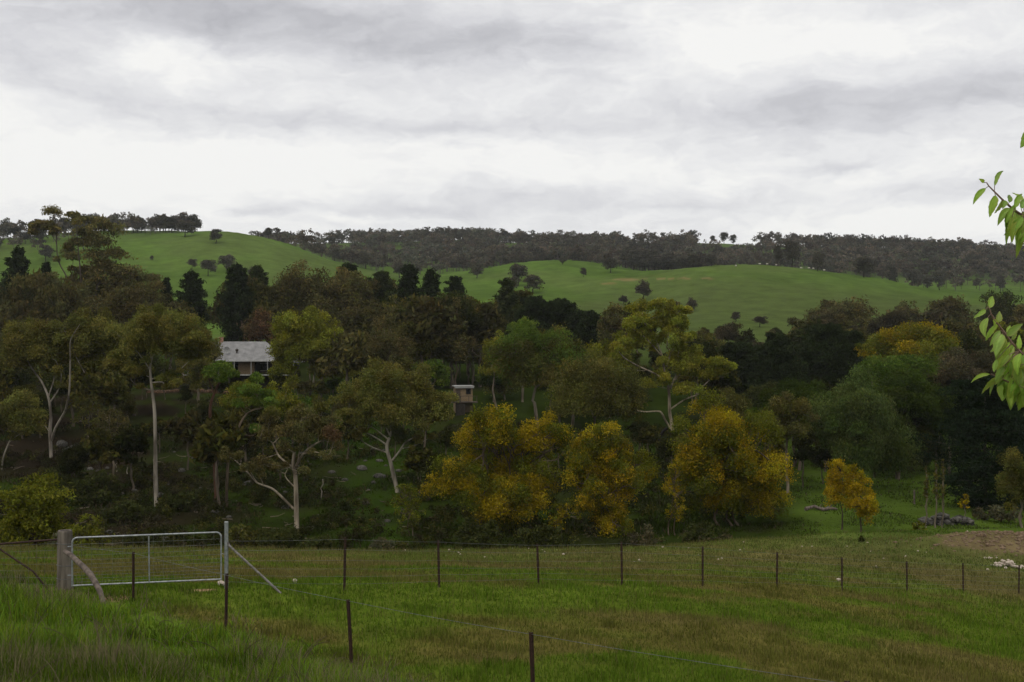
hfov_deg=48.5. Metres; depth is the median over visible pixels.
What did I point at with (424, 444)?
gum tree
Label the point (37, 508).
shrub
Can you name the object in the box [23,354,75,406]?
gum tree
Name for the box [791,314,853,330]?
broadleaf tree
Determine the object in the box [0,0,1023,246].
sky
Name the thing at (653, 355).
broadleaf tree
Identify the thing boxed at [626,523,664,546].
shrub
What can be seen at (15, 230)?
gum tree
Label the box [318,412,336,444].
broadleaf tree
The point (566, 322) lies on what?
broadleaf tree
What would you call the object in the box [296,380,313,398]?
gum tree
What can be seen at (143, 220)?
gum tree
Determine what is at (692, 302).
gum tree
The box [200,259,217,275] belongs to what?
gum tree
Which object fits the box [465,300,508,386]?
gum tree
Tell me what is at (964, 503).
autumn tree
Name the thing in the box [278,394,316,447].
gum tree
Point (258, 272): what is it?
pine tree
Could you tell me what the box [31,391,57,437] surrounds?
gum tree
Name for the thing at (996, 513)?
shrub
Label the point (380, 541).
shrub
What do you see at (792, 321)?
broadleaf tree
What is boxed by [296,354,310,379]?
gum tree
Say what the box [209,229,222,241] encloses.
gum tree
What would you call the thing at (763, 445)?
broadleaf tree
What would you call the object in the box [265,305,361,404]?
gum tree
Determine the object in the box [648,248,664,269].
gum tree
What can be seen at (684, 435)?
broadleaf tree
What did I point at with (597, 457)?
autumn tree
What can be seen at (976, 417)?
cedar tree
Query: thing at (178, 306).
gum tree
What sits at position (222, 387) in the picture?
broadleaf tree
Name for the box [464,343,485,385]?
gum tree
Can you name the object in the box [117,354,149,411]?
gum tree
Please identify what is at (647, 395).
gum tree
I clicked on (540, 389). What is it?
gum tree
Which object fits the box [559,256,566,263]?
gum tree
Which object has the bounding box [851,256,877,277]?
gum tree
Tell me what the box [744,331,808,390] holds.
pine tree
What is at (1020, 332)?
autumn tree
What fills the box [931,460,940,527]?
poplar tree
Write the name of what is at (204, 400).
gum tree
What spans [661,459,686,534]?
autumn tree
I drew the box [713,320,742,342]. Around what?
broadleaf tree
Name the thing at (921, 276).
gum tree
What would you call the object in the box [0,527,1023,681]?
paddock grass
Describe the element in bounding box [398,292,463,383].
gum tree
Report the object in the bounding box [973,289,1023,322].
gum tree
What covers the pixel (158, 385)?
broadleaf tree
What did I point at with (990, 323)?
broadleaf tree
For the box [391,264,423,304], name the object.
pine tree
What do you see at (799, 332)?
broadleaf tree
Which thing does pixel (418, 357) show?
gum tree
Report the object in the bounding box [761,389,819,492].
gum tree
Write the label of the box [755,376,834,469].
broadleaf tree
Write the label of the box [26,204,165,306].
gum tree
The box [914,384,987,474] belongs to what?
broadleaf tree
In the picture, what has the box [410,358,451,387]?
gum tree
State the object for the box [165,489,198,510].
shrub
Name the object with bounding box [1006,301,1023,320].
gum tree
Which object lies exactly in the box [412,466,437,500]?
shrub
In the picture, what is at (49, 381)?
gum tree
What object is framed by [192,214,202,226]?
gum tree
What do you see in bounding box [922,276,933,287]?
gum tree
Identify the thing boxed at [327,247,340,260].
gum tree
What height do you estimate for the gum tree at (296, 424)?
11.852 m
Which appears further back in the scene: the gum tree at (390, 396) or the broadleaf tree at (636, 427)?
the broadleaf tree at (636, 427)
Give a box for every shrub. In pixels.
[0,471,78,546]
[45,459,88,493]
[45,532,79,547]
[64,468,122,505]
[69,513,116,546]
[98,498,149,522]
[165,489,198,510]
[228,524,259,546]
[256,525,302,548]
[297,535,336,550]
[368,536,396,550]
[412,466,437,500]
[452,515,504,549]
[514,522,566,548]
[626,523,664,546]
[677,520,733,543]
[857,535,865,541]
[911,520,927,530]
[971,506,988,520]
[978,504,1022,521]
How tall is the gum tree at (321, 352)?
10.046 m
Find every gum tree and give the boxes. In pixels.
[0,268,64,327]
[0,303,134,457]
[0,319,44,384]
[0,357,14,398]
[0,387,49,468]
[2,352,42,400]
[6,383,36,438]
[9,226,22,238]
[18,231,29,243]
[21,279,106,335]
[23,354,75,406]
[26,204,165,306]
[27,272,77,289]
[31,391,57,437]
[33,229,46,239]
[37,244,55,260]
[38,361,89,426]
[51,391,67,412]
[59,218,70,229]
[62,358,133,418]
[70,263,111,316]
[70,394,102,436]
[93,326,137,409]
[97,279,155,324]
[97,401,131,477]
[102,301,216,505]
[105,265,146,290]
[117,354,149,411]
[126,214,139,232]
[127,348,174,415]
[138,219,146,232]
[143,280,171,309]
[154,300,194,369]
[163,216,178,232]
[163,312,203,376]
[173,221,197,236]
[175,327,224,401]
[177,356,219,403]
[185,214,199,225]
[186,258,197,266]
[189,393,221,422]
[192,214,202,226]
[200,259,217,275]
[200,307,211,322]
[200,360,240,498]
[208,274,271,337]
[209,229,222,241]
[216,378,255,445]
[217,254,235,269]
[219,400,345,528]
[225,371,279,506]
[225,403,254,462]
[236,307,280,344]
[240,279,281,340]
[240,304,282,341]
[254,380,301,443]
[264,227,273,238]
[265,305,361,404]
[266,259,331,319]
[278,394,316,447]
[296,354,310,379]
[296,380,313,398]
[302,297,347,322]
[306,346,332,397]
[307,266,382,326]
[316,329,371,383]
[325,303,382,340]
[325,357,459,492]
[325,378,342,395]
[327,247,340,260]
[330,273,381,305]
[357,250,371,268]
[357,312,418,372]
[362,306,403,371]
[378,306,408,331]
[379,294,405,309]
[388,319,445,362]
[388,356,414,373]
[390,279,406,300]
[393,263,403,277]
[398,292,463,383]
[406,344,441,363]
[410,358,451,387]
[422,391,436,447]
[432,347,468,387]
[434,290,483,387]
[439,296,485,384]
[458,354,485,383]
[463,295,477,375]
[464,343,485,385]
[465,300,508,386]
[468,264,484,277]
[475,371,512,401]
[477,329,510,409]
[483,318,586,428]
[483,352,525,399]
[488,288,533,313]
[502,276,518,288]
[505,315,539,401]
[508,263,527,285]
[521,274,545,291]
[536,352,583,422]
[536,387,555,404]
[543,347,652,424]
[556,350,586,426]
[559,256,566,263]
[580,267,586,276]
[583,330,637,417]
[595,302,637,345]
[601,258,617,272]
[605,297,738,430]
[618,295,628,303]
[625,386,653,403]
[630,351,642,367]
[634,279,652,298]
[635,253,648,270]
[638,249,650,270]
[645,254,653,270]
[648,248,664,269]
[660,300,681,349]
[662,250,675,269]
[671,256,681,268]
[680,256,689,267]
[684,253,701,266]
[686,297,698,309]
[689,252,703,267]
[693,329,725,351]
[698,385,753,423]
[704,253,715,265]
[706,254,716,265]
[719,232,728,240]
[729,234,735,242]
[731,312,741,319]
[731,379,777,415]
[752,316,768,326]
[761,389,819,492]
[773,243,782,265]
[782,240,799,266]
[802,299,843,319]
[809,250,825,270]
[826,294,879,332]
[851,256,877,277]
[885,264,898,281]
[886,305,899,316]
[893,299,919,325]
[904,269,920,282]
[913,346,990,442]
[914,273,923,286]
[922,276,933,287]
[924,294,974,326]
[930,269,948,289]
[954,328,989,356]
[967,348,1011,377]
[972,277,980,288]
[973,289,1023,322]
[996,275,1005,291]
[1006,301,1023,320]
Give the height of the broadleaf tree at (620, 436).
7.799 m
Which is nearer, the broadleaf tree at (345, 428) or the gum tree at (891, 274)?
the broadleaf tree at (345, 428)
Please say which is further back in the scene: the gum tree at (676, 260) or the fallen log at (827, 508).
the gum tree at (676, 260)
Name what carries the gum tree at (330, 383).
on the ground at (776, 296)
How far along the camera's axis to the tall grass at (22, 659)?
18.61 m
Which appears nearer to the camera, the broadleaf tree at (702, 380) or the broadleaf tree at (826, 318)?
the broadleaf tree at (702, 380)
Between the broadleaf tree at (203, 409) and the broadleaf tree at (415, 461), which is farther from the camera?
the broadleaf tree at (203, 409)
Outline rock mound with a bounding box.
[916,512,973,525]
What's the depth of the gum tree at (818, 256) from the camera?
593.19 m
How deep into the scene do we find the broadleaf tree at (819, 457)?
135.72 m
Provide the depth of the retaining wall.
202.76 m
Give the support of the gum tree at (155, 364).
on the ground at (776, 296)
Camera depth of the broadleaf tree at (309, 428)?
146.08 m
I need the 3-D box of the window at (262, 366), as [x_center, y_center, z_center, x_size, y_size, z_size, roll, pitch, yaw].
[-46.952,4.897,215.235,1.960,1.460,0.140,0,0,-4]
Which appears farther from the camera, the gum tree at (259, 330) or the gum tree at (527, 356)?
the gum tree at (259, 330)
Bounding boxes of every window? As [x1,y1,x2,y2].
[259,363,268,370]
[466,388,470,393]
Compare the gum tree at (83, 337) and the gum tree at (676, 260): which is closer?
the gum tree at (83, 337)
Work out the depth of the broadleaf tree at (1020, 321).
257.37 m
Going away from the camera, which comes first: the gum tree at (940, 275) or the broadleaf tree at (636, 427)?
the broadleaf tree at (636, 427)
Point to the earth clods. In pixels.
(1020, 537)
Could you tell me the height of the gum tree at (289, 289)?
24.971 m
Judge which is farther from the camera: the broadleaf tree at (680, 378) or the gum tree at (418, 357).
the gum tree at (418, 357)
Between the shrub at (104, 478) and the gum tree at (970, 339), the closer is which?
the shrub at (104, 478)
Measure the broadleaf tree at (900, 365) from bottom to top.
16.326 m
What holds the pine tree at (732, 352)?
on the ground at (776, 296)
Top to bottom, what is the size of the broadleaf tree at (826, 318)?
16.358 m
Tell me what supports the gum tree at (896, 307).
on the ground at (776, 296)
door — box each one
[255,363,259,371]
[456,390,459,403]
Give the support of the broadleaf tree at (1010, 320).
on the ground at (776, 296)
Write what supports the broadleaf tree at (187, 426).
on the ground at (776, 296)
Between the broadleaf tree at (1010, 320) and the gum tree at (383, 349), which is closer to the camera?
the gum tree at (383, 349)
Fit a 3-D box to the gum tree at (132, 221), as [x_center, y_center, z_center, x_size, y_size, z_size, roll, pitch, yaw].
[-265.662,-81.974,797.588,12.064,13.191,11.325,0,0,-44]
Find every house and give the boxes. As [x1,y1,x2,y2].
[185,337,304,388]
[452,385,477,415]
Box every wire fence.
[0,539,56,586]
[68,544,849,681]
[236,537,1023,593]
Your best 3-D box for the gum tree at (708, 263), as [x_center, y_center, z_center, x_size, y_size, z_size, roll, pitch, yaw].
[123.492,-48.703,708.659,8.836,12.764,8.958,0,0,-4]
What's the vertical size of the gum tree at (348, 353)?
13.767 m
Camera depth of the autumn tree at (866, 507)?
93.62 m
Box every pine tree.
[0,245,33,312]
[40,261,51,273]
[161,277,174,358]
[172,268,213,329]
[213,261,258,341]
[249,264,269,341]
[328,262,361,284]
[365,271,397,308]
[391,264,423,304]
[417,267,441,299]
[442,276,465,296]
[492,277,520,328]
[505,295,547,336]
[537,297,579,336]
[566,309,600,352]
[586,321,627,352]
[699,341,763,394]
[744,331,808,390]
[794,321,855,391]
[842,329,873,391]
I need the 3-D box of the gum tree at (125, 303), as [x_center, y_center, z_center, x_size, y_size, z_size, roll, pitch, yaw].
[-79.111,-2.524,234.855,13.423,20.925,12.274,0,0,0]
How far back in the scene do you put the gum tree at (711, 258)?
611.72 m
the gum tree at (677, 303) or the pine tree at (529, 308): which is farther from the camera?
the gum tree at (677, 303)
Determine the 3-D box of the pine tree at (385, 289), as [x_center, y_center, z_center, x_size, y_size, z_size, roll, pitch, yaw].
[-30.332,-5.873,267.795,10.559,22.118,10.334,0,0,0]
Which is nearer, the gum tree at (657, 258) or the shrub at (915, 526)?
the shrub at (915, 526)
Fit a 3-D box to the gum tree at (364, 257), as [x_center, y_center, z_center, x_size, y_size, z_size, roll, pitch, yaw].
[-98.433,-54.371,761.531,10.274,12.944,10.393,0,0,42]
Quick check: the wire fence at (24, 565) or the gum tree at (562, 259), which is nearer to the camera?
the wire fence at (24, 565)
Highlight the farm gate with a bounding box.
[68,532,225,586]
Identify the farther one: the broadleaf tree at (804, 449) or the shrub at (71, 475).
the broadleaf tree at (804, 449)
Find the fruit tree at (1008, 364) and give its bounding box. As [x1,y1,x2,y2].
[971,133,1023,409]
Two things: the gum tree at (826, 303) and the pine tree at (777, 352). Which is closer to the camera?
the pine tree at (777, 352)
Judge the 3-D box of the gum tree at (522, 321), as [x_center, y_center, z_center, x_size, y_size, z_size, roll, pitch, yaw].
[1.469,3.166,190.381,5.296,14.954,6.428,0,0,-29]
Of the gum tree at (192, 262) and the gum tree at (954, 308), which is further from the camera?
the gum tree at (192, 262)
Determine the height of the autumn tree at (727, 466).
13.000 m
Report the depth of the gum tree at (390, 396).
120.81 m
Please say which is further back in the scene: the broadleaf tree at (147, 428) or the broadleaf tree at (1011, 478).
the broadleaf tree at (147, 428)
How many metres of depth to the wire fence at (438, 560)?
33.68 m
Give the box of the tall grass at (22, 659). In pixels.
[0,569,450,681]
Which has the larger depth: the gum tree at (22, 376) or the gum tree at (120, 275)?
the gum tree at (120, 275)
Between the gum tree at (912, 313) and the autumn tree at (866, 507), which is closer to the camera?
the autumn tree at (866, 507)
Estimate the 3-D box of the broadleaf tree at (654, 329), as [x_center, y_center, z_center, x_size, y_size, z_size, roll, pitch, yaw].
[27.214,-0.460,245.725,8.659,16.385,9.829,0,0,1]
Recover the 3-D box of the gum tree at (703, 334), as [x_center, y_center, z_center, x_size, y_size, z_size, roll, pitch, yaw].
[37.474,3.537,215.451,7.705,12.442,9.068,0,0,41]
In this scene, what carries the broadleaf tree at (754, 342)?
on the ground at (776, 296)
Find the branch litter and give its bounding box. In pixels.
[0,428,452,546]
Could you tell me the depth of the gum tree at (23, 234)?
738.93 m
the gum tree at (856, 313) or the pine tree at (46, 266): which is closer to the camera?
the pine tree at (46, 266)
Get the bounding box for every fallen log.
[804,504,828,510]
[821,504,837,510]
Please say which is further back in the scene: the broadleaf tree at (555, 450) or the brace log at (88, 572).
the broadleaf tree at (555, 450)
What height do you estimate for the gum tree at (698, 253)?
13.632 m
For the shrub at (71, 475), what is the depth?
119.82 m
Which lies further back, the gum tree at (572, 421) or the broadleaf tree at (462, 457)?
the gum tree at (572, 421)
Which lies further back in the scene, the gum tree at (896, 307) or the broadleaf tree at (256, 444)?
the gum tree at (896, 307)
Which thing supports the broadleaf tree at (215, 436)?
on the ground at (776, 296)
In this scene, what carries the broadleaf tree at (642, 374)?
on the ground at (776, 296)
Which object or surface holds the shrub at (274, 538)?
on the ground at (776, 296)
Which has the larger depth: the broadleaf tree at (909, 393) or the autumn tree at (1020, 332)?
the autumn tree at (1020, 332)
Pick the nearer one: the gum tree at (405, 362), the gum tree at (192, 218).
the gum tree at (405, 362)
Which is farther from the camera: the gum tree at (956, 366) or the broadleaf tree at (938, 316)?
the broadleaf tree at (938, 316)
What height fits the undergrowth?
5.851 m
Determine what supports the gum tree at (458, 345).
on the ground at (776, 296)
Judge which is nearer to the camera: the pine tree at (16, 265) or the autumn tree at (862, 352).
the autumn tree at (862, 352)
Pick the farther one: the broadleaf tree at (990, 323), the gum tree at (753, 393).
the broadleaf tree at (990, 323)
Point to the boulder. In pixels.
(61, 443)
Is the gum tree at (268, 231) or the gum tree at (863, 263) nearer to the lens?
the gum tree at (863, 263)
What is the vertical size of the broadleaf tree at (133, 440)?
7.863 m
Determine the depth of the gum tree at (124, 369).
169.72 m
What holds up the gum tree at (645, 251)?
on the ground at (776, 296)
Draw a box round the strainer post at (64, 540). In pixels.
[56,529,73,590]
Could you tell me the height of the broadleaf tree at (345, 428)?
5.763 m
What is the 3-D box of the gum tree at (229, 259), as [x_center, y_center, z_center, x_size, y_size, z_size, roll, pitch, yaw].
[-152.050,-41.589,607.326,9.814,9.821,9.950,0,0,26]
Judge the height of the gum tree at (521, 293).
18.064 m
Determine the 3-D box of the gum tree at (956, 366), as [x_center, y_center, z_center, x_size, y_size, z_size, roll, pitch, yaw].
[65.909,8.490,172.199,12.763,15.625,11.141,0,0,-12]
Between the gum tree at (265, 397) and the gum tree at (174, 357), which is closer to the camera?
the gum tree at (265, 397)
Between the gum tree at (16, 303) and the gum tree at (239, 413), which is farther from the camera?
the gum tree at (16, 303)
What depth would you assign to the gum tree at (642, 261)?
700.59 m
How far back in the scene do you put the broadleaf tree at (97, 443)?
120.81 m
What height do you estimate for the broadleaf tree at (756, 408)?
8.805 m
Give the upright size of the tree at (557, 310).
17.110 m
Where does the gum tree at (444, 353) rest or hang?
on the ground at (776, 296)
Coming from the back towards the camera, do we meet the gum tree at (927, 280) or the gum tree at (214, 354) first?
the gum tree at (927, 280)
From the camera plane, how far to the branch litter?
114.92 m
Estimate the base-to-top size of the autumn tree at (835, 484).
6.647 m
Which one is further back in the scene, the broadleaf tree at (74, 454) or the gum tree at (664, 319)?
the gum tree at (664, 319)
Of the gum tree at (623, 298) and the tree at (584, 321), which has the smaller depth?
the tree at (584, 321)
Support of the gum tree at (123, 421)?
on the ground at (776, 296)
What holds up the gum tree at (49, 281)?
on the ground at (776, 296)
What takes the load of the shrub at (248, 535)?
on the ground at (776, 296)
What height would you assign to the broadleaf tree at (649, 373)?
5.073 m
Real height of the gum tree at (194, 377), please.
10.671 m
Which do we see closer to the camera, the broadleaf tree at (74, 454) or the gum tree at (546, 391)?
the broadleaf tree at (74, 454)
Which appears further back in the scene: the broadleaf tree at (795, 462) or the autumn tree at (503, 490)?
the broadleaf tree at (795, 462)
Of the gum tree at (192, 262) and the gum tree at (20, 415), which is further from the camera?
the gum tree at (192, 262)
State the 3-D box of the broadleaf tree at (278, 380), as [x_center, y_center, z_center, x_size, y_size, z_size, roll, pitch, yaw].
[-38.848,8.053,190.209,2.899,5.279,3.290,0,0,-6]
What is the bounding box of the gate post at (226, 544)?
[224,521,280,592]
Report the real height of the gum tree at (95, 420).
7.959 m
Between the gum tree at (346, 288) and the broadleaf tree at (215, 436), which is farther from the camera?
the gum tree at (346, 288)
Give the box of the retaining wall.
[147,389,229,392]
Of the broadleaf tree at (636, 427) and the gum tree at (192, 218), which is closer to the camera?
the broadleaf tree at (636, 427)
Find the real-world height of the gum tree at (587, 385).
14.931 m
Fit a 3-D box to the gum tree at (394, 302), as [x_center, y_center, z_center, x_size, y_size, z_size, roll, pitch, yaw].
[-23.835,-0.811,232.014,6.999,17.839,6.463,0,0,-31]
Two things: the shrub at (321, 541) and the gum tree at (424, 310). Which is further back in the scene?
the gum tree at (424, 310)
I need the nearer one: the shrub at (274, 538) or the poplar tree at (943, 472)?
the shrub at (274, 538)
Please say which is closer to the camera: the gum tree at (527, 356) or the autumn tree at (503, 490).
the autumn tree at (503, 490)
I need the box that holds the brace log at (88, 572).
[63,549,104,602]
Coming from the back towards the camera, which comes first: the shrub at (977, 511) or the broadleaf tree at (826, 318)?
the broadleaf tree at (826, 318)
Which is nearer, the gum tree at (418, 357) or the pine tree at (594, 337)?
the gum tree at (418, 357)
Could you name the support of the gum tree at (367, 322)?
on the ground at (776, 296)
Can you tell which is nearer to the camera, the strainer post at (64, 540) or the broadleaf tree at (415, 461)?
the strainer post at (64, 540)
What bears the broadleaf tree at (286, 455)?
on the ground at (776, 296)
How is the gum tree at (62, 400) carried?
on the ground at (776, 296)
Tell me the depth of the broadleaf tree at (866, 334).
290.01 m
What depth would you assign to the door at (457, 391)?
178.66 m
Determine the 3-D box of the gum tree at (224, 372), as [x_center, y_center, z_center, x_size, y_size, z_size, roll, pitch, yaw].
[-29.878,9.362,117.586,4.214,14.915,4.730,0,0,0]
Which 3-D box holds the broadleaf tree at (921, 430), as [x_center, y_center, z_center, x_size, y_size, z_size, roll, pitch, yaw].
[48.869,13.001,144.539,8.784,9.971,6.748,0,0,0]
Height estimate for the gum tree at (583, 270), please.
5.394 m
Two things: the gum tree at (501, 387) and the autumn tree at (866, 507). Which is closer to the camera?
the autumn tree at (866, 507)
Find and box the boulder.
[56,440,67,446]
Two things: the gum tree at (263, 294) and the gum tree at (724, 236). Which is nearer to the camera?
the gum tree at (263, 294)
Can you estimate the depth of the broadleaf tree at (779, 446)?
140.92 m
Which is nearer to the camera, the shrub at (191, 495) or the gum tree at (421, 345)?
the shrub at (191, 495)
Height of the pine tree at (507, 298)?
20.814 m
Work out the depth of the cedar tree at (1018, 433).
119.91 m
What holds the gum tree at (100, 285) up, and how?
on the ground at (776, 296)
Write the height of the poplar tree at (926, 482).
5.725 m
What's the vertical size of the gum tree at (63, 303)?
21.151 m
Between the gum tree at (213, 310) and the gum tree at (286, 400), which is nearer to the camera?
the gum tree at (286, 400)
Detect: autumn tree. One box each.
[418,402,578,532]
[547,501,581,534]
[560,420,661,537]
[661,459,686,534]
[662,385,798,525]
[822,456,859,529]
[841,469,878,531]
[854,340,880,361]
[864,318,962,365]
[957,493,969,515]
[992,321,1023,350]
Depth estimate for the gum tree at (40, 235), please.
741.37 m
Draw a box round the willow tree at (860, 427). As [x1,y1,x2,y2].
[802,362,926,483]
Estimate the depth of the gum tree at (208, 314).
274.31 m
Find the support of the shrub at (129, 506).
on the ground at (776, 296)
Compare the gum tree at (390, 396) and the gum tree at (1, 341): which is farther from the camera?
the gum tree at (1, 341)
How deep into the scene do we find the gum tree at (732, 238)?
1143.46 m
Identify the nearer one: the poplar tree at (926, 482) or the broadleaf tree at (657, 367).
the poplar tree at (926, 482)
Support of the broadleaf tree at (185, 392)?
on the ground at (776, 296)
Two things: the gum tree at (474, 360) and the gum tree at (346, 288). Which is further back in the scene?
the gum tree at (346, 288)
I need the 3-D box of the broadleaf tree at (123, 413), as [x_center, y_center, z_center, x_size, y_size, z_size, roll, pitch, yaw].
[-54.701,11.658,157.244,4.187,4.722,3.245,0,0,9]
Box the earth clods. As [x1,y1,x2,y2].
[892,530,1023,555]
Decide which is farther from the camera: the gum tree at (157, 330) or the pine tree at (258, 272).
the pine tree at (258, 272)
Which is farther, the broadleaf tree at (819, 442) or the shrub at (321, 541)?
the broadleaf tree at (819, 442)
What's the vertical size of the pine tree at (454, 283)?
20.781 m
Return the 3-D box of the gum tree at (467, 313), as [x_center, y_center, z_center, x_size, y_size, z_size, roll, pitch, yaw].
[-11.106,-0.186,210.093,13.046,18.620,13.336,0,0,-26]
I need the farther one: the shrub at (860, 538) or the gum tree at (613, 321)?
the gum tree at (613, 321)
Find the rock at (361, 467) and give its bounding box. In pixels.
[356,465,366,470]
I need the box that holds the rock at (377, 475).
[373,473,385,477]
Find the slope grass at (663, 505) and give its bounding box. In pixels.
[0,422,1023,550]
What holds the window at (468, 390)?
in the pump house at (463, 404)
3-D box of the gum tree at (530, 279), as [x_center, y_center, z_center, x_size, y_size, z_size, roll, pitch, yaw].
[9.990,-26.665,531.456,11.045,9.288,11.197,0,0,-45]
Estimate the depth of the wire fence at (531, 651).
19.40 m
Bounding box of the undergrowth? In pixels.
[0,422,778,550]
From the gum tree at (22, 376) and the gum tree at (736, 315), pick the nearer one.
the gum tree at (22, 376)
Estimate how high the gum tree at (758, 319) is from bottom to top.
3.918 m
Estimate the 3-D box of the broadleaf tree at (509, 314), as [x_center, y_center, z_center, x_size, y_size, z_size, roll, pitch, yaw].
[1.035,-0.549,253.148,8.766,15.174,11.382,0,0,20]
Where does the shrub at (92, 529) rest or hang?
on the ground at (776, 296)
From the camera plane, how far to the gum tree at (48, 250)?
658.76 m
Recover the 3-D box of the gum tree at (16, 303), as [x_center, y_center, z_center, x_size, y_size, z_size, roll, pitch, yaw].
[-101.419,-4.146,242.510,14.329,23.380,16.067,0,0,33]
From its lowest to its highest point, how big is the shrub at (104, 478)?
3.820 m
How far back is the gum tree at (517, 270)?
564.49 m
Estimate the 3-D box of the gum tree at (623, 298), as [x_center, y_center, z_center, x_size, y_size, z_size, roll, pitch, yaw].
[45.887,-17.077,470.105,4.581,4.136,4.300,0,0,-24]
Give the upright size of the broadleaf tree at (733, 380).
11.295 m
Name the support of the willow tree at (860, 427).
on the ground at (776, 296)
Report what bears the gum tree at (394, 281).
on the ground at (776, 296)
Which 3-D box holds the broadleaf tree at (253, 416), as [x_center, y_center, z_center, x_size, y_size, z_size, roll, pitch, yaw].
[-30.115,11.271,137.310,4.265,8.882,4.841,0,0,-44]
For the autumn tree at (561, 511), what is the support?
on the ground at (776, 296)
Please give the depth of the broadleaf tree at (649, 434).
139.99 m
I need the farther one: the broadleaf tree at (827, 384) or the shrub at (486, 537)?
the broadleaf tree at (827, 384)
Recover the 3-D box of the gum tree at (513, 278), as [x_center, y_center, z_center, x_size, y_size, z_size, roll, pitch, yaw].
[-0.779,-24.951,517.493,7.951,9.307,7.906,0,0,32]
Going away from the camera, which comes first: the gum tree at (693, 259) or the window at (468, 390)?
the window at (468, 390)
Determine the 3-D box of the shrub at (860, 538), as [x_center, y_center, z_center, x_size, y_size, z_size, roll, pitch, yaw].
[19.360,10.978,62.993,0.425,0.529,0.514,0,0,0]
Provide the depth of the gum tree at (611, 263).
626.72 m
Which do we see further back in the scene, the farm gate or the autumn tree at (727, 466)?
the autumn tree at (727, 466)
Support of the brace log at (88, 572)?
on the ground at (776, 296)
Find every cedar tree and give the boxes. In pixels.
[900,372,1023,510]
[989,403,1023,460]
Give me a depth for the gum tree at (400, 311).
214.75 m
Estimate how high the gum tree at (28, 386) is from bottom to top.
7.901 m
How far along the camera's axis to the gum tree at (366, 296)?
266.65 m
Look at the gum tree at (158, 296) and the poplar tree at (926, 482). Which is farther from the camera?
the gum tree at (158, 296)
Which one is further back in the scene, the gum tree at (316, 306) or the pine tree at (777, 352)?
the gum tree at (316, 306)
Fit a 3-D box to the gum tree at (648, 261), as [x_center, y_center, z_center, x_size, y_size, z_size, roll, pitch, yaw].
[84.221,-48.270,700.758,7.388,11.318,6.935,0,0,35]
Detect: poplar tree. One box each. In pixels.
[923,466,929,527]
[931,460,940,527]
[940,458,945,527]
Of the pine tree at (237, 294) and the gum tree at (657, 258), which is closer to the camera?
the pine tree at (237, 294)
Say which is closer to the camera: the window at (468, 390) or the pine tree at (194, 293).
the window at (468, 390)
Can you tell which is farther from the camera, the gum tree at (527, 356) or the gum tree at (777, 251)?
the gum tree at (777, 251)
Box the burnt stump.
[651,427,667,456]
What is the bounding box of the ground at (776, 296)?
[0,230,1023,681]
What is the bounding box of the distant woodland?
[0,212,1023,291]
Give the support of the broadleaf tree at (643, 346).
on the ground at (776, 296)
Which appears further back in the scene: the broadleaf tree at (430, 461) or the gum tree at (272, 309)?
the gum tree at (272, 309)
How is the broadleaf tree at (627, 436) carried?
on the ground at (776, 296)
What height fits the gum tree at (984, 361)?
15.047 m
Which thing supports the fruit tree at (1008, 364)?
on the ground at (776, 296)
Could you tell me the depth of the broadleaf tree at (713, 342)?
190.97 m
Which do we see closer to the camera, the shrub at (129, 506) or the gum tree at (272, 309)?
the shrub at (129, 506)
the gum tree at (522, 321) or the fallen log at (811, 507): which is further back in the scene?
the gum tree at (522, 321)
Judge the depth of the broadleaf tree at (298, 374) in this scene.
199.56 m
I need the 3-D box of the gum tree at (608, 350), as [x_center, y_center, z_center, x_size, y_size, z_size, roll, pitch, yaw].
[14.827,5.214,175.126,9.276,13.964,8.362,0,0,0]
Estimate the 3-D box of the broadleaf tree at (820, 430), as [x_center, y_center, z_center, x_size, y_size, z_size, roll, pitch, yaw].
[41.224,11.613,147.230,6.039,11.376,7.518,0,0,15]
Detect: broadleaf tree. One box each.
[53,442,90,476]
[79,428,119,483]
[102,408,130,440]
[109,424,151,489]
[140,418,167,452]
[153,375,173,399]
[163,408,204,469]
[177,384,194,413]
[188,411,246,509]
[196,403,213,423]
[214,381,229,396]
[232,422,268,461]
[244,404,281,467]
[263,443,297,481]
[272,375,285,389]
[286,368,300,391]
[293,421,315,453]
[311,379,329,401]
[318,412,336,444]
[335,421,363,458]
[384,424,408,455]
[390,483,425,535]
[400,446,440,492]
[424,449,453,498]
[436,424,453,453]
[453,449,476,465]
[499,305,519,335]
[544,434,570,467]
[560,320,576,329]
[572,427,633,452]
[621,301,657,352]
[621,432,634,452]
[624,419,650,454]
[632,337,646,354]
[634,368,650,390]
[634,424,660,456]
[643,367,653,393]
[648,347,666,368]
[652,362,671,371]
[654,435,676,463]
[674,432,694,446]
[677,337,725,404]
[677,366,705,402]
[697,377,732,394]
[700,336,721,364]
[705,366,742,395]
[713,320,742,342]
[735,327,757,342]
[744,406,784,453]
[749,340,764,346]
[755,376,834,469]
[757,425,784,449]
[764,439,789,458]
[766,404,812,466]
[784,318,821,355]
[785,316,807,335]
[789,430,819,486]
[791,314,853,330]
[793,309,847,338]
[807,375,834,444]
[808,444,833,483]
[810,429,837,466]
[814,388,834,471]
[854,350,941,418]
[859,330,874,343]
[864,409,933,477]
[865,308,914,334]
[872,371,950,478]
[910,371,940,451]
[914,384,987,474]
[917,307,950,326]
[935,317,992,357]
[980,317,1004,335]
[994,446,1023,527]
[1002,317,1021,326]
[1013,316,1023,348]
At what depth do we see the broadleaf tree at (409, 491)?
96.96 m

